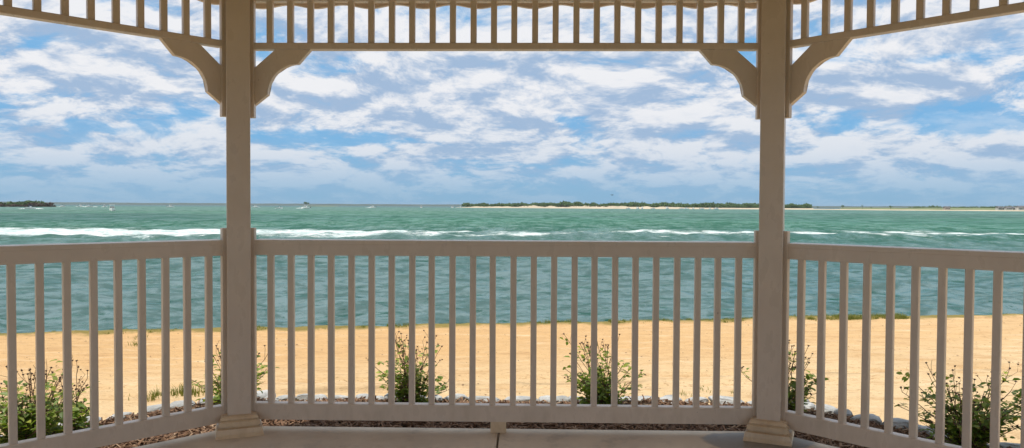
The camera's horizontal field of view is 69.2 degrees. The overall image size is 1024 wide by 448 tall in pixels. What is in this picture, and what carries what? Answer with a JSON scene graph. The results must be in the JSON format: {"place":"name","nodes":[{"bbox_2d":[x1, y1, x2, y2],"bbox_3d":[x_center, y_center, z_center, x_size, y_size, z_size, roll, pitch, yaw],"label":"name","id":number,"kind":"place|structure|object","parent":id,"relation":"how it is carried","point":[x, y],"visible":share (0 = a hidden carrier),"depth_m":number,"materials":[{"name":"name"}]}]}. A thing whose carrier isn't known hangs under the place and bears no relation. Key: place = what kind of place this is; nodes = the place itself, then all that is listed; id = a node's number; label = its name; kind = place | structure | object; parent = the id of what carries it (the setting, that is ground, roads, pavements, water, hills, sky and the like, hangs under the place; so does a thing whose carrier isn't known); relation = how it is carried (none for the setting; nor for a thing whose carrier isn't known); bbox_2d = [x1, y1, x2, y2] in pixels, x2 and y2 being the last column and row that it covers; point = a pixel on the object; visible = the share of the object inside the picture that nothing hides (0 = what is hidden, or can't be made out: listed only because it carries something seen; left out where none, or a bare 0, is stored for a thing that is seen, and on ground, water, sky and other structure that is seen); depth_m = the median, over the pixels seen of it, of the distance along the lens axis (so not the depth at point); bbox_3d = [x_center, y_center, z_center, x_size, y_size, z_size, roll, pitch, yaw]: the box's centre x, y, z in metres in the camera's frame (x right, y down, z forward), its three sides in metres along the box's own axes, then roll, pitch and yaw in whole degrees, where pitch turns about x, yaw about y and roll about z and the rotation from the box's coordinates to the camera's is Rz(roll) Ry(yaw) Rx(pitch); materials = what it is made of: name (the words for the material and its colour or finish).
{"place":"outdoors","nodes":[
{"label":"outdoors","id":0,"kind":"place"},
{"bbox_2d":[128,384,732,401],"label":"grass","id":1,"kind":"structure","parent":0,"point":[175,391],"depth_m":5.28,"materials":[{"name":"green plant"}]},
{"bbox_2d":[0,313,910,345],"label":"lip grass","id":2,"kind":"structure","parent":0,"point":[876,315],"depth_m":8.95,"materials":[{"name":"green plant"}]},
{"bbox_2d":[133,426,837,447],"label":"concrete floor","id":3,"kind":"structure","parent":0,"point":[323,437],"depth_m":3.87,"materials":[{"name":"grey concrete"}]},
{"bbox_2d":[0,0,1023,447],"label":"gazebo","id":4,"kind":"object","parent":3,"relation":"on","point":[772,82],"visible":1,"depth_m":3.90,"materials":[{"name":"beige wood"}]},
{"bbox_2d":[3,202,986,207],"bbox_3d":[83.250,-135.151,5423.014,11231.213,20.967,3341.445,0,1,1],"label":"shore terrain","id":5,"kind":"structure","parent":0,"point":[99,203],"depth_m":5854.75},
{"bbox_2d":[0,314,1022,443],"bbox_3d":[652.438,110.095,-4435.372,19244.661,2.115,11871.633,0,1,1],"label":"ground","id":6,"kind":"structure","parent":0,"point":[1012,333],"depth_m":6.65,"materials":[{"name":"beige sand"}]},
{"bbox_2d":[58,416,100,425],"bbox_3d":[-2.585,1.197,4.440,0.245,0.074,0.119,-1,10,-43],"label":"edging stone","id":7,"kind":"object","parent":6,"relation":"on","point":[88,417],"visible":0.02,"depth_m":4.45,"materials":[{"name":"stone"}]},
{"bbox_2d":[108,412,134,418],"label":"edging stone","id":8,"kind":"object","parent":6,"relation":"on","point":[125,413],"visible":0.23,"depth_m":4.60,"materials":[{"name":"stone"}]},
{"bbox_2d":[147,404,161,411],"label":"edging stone","id":9,"kind":"object","parent":6,"relation":"on","point":[152,408],"visible":0.16,"depth_m":4.70,"materials":[{"name":"stone"}]},
{"bbox_2d":[170,400,194,408],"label":"edging stone","id":10,"kind":"object","parent":6,"relation":"on","point":[180,403],"visible":0.33,"depth_m":4.83,"materials":[{"name":"stone"}]},
{"bbox_2d":[257,390,275,399],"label":"edging stone","id":11,"kind":"object","parent":6,"relation":"on","point":[263,395],"visible":0.24,"depth_m":5.06,"materials":[{"name":"stone"}]},
{"bbox_2d":[275,395,296,400],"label":"edging stone","id":12,"kind":"object","parent":6,"relation":"on","point":[283,397],"visible":0.3,"depth_m":5.06,"materials":[{"name":"stone"}]},
{"bbox_2d":[296,394,307,400],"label":"edging stone","id":13,"kind":"object","parent":6,"relation":"on","point":[301,397],"visible":0.45,"depth_m":5.08,"materials":[{"name":"stone"}]},
{"bbox_2d":[315,394,326,400],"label":"edging stone","id":14,"kind":"object","parent":6,"relation":"on","point":[318,396],"visible":0.33,"depth_m":5.10,"materials":[{"name":"stone"}]},
{"bbox_2d":[327,395,347,400],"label":"edging stone","id":15,"kind":"object","parent":6,"relation":"on","point":[340,396],"visible":0.14,"depth_m":5.07,"materials":[{"name":"stone"}]},
{"bbox_2d":[355,394,367,398],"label":"edging stone","id":16,"kind":"object","parent":6,"relation":"on","point":[360,395],"visible":0.38,"depth_m":5.08,"materials":[{"name":"stone"}]},
{"bbox_2d":[427,395,441,399],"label":"edging stone","id":17,"kind":"object","parent":6,"relation":"on","point":[438,397],"visible":0.23,"depth_m":5.07,"materials":[{"name":"stone"}]},
{"bbox_2d":[444,393,466,401],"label":"edging stone","id":18,"kind":"object","parent":6,"relation":"on","point":[457,395],"visible":0.3,"depth_m":5.06,"materials":[{"name":"stone"}]},
{"bbox_2d":[467,396,499,402],"bbox_3d":[-0.192,1.214,5.074,0.245,0.074,0.119,4,-2,1],"label":"edging stone","id":19,"kind":"object","parent":6,"relation":"on","point":[484,398],"visible":0.2,"depth_m":5.05,"materials":[{"name":"stone"}]},
{"bbox_2d":[0,394,1011,447],"bbox_3d":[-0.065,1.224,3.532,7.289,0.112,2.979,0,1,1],"label":"mulch","id":20,"kind":"object","parent":6,"relation":"on","point":[456,424],"visible":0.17,"depth_m":4.40,"materials":[{"name":"brown wood"}]},
{"bbox_2d":[0,362,99,443],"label":"rose bush","id":21,"kind":"object","parent":20,"relation":"on","point":[27,425],"visible":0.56,"depth_m":3.86,"materials":[{"name":"green plant"}]},
{"bbox_2d":[45,356,102,433],"bbox_3d":[-2.507,0.956,4.186,0.374,0.502,0.385,0,1,1],"label":"rose bush","id":22,"kind":"object","parent":20,"relation":"on","point":[80,424],"visible":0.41,"depth_m":4.18,"materials":[{"name":"green plant"}]},
{"bbox_2d":[192,341,278,404],"bbox_3d":[-1.811,0.947,4.756,0.558,0.505,0.509,0,1,1],"label":"rose bush","id":23,"kind":"object","parent":20,"relation":"on","point":[217,394],"visible":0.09,"depth_m":4.74,"materials":[{"name":"green plant"}]},
{"bbox_2d":[375,330,448,402],"bbox_3d":[-0.662,0.954,4.833,0.552,0.494,0.524,0,1,1],"label":"rose bush","id":24,"kind":"object","parent":20,"relation":"on","point":[403,387],"visible":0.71,"depth_m":4.83,"materials":[{"name":"green plant"}]},
{"bbox_2d":[560,333,646,404],"bbox_3d":[0.560,0.949,4.832,0.569,0.516,0.473,-1,2,-36],"label":"rose bush","id":25,"kind":"object","parent":20,"relation":"on","point":[603,389],"visible":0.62,"depth_m":4.83,"materials":[{"name":"green plant"}]},
{"bbox_2d":[741,340,828,411],"bbox_3d":[1.748,0.966,4.722,0.399,0.498,0.485,0,1,-21],"label":"rose bush","id":26,"kind":"object","parent":20,"relation":"on","point":[791,399],"visible":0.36,"depth_m":4.64,"materials":[{"name":"green plant"}]},
{"bbox_2d":[894,362,1021,447],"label":"rose bush","id":27,"kind":"object","parent":20,"relation":"on","point":[980,431],"visible":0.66,"depth_m":3.99,"materials":[{"name":"green plant"}]},
{"bbox_2d":[504,396,538,402],"bbox_3d":[0.060,1.216,5.087,0.245,0.074,0.119,2,0,-3],"label":"edging stone","id":28,"kind":"object","parent":6,"relation":"on","point":[522,398],"visible":0.31,"depth_m":5.05,"materials":[{"name":"stone"}]},
{"bbox_2d":[538,395,549,403],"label":"edging stone","id":29,"kind":"object","parent":6,"relation":"on","point":[545,397],"visible":0.34,"depth_m":5.07,"materials":[{"name":"stone"}]},
{"bbox_2d":[556,395,569,403],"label":"edging stone","id":30,"kind":"object","parent":6,"relation":"on","point":[564,398],"visible":0.53,"depth_m":5.03,"materials":[{"name":"stone"}]},
{"bbox_2d":[638,396,651,400],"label":"edging stone","id":31,"kind":"object","parent":6,"relation":"on","point":[641,397],"visible":0.21,"depth_m":5.05,"materials":[{"name":"stone"}]},
{"bbox_2d":[660,395,682,404],"bbox_3d":[1.070,1.202,5.036,0.179,0.073,0.133,2,8,2],"label":"edging stone","id":32,"kind":"object","parent":6,"relation":"on","point":[668,397],"visible":0.2,"depth_m":5.01,"materials":[{"name":"stone"}]},
{"bbox_2d":[685,397,708,403],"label":"edging stone","id":33,"kind":"object","parent":6,"relation":"on","point":[703,399],"visible":0.37,"depth_m":5.00,"materials":[{"name":"stone"}]},
{"bbox_2d":[708,395,744,405],"bbox_3d":[1.451,1.205,5.019,0.245,0.074,0.119,6,6,7],"label":"edging stone","id":34,"kind":"object","parent":6,"relation":"on","point":[725,398],"visible":0.3,"depth_m":4.99,"materials":[{"name":"stone"}]},
{"bbox_2d":[804,402,814,410],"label":"edging stone","id":35,"kind":"object","parent":6,"relation":"on","point":[809,406],"visible":0.45,"depth_m":4.88,"materials":[{"name":"stone"}]},
{"bbox_2d":[814,404,835,415],"bbox_3d":[2.042,1.217,4.846,0.116,0.062,0.161,-7,9,-41],"label":"edging stone","id":36,"kind":"object","parent":6,"relation":"on","point":[830,408],"visible":0.34,"depth_m":4.81,"materials":[{"name":"stone"}]},
{"bbox_2d":[834,408,852,415],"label":"edging stone","id":37,"kind":"object","parent":6,"relation":"on","point":[849,412],"visible":0.37,"depth_m":4.72,"materials":[{"name":"stone"}]},
{"bbox_2d":[850,414,881,424],"bbox_3d":[2.214,1.225,4.639,0.133,0.073,0.179,-11,7,-42],"label":"edging stone","id":38,"kind":"object","parent":6,"relation":"on","point":[875,418],"visible":0.41,"depth_m":4.60,"materials":[{"name":"stone"}]},
{"bbox_2d":[881,418,918,432],"bbox_3d":[2.345,1.217,4.496,0.197,0.077,0.124,-1,3,42],"label":"edging stone","id":39,"kind":"object","parent":6,"relation":"on","point":[899,422],"visible":0.38,"depth_m":4.46,"materials":[{"name":"stone"}]},
{"bbox_2d":[918,425,934,436],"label":"edging stone","id":40,"kind":"object","parent":6,"relation":"on","point":[920,427],"visible":0.41,"depth_m":4.36,"materials":[{"name":"stone"}]},
{"bbox_2d":[1000,442,1019,447],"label":"edging stone","id":41,"kind":"object","parent":6,"relation":"on","point":[1007,444],"visible":0.61,"depth_m":4.07,"materials":[{"name":"stone"}]},
{"bbox_2d":[0,205,1023,332],"bbox_3d":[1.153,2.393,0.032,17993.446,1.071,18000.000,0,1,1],"label":"sea water","id":42,"kind":"structure","parent":0,"point":[991,230],"depth_m":32.11,"materials":[{"name":"teal liquid"}]},
{"bbox_2d":[0,0,1023,206],"label":"sky","id":43,"kind":"structure","parent":0,"point":[929,116],"materials":[{"name":"blue"}]},
{"bbox_2d":[26,322,1019,414],"bbox_3d":[0.820,1.196,6.817,18.002,0.006,3.874,0,1,-8],"label":"beach debris","id":44,"kind":"object","parent":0,"point":[543,359],"visible":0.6,"depth_m":6.75,"materials":[{"name":"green plant"}]},
{"bbox_2d":[456,205,812,209],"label":"island terrain","id":45,"kind":"structure","parent":0,"point":[603,207],"depth_m":1100.74,"materials":[{"name":"beige sand"}]},
{"bbox_2d":[518,205,610,206],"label":"dune scrub","id":46,"kind":"object","parent":45,"relation":"on","point":[571,206],"visible":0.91,"depth_m":1142.95,"materials":[{"name":"green plant"}]},
{"bbox_2d":[461,200,811,207],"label":"island woodland","id":47,"kind":"object","parent":45,"relation":"on","point":[695,205],"visible":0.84,"depth_m":1145.01,"materials":[{"name":"green plant"}]},
{"bbox_2d":[841,207,994,209],"bbox_3d":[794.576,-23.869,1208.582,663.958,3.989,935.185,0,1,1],"label":"marsh terrain","id":48,"kind":"structure","parent":0,"point":[924,208],"depth_m":972.77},
{"bbox_2d":[908,205,1017,207],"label":"marsh treeline","id":49,"kind":"object","parent":48,"relation":"on","point":[932,206],"visible":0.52,"depth_m":1366.27,"materials":[{"name":"green plant"}]},
{"bbox_2d":[813,209,1023,210],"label":"sand spit terrain","id":50,"kind":"structure","parent":0,"point":[918,210],"depth_m":873.54,"materials":[{"name":"beige sand"}]},
{"bbox_2d":[1004,206,1011,209],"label":"cottage","id":51,"kind":"structure","parent":50,"relation":"on","point":[1007,207],"depth_m":866.72,"materials":[{"name":"white"}]},
{"bbox_2d":[1015,206,1022,209],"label":"cottage","id":52,"kind":"structure","parent":50,"relation":"on","point":[1018,207],"depth_m":857.17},
{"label":"headland terrain","id":53,"kind":"structure","parent":0,"visible":0},
{"bbox_2d":[0,200,44,205],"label":"headland woodland","id":54,"kind":"object","parent":53,"relation":"on","point":[19,202],"visible":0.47,"depth_m":701.13,"materials":[{"name":"green plant"}]},
{"bbox_2d":[0,202,55,206],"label":"headland scrub","id":55,"kind":"object","parent":53,"relation":"on","point":[36,204],"visible":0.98,"depth_m":697.69,"materials":[{"name":"green plant"}]}
]}

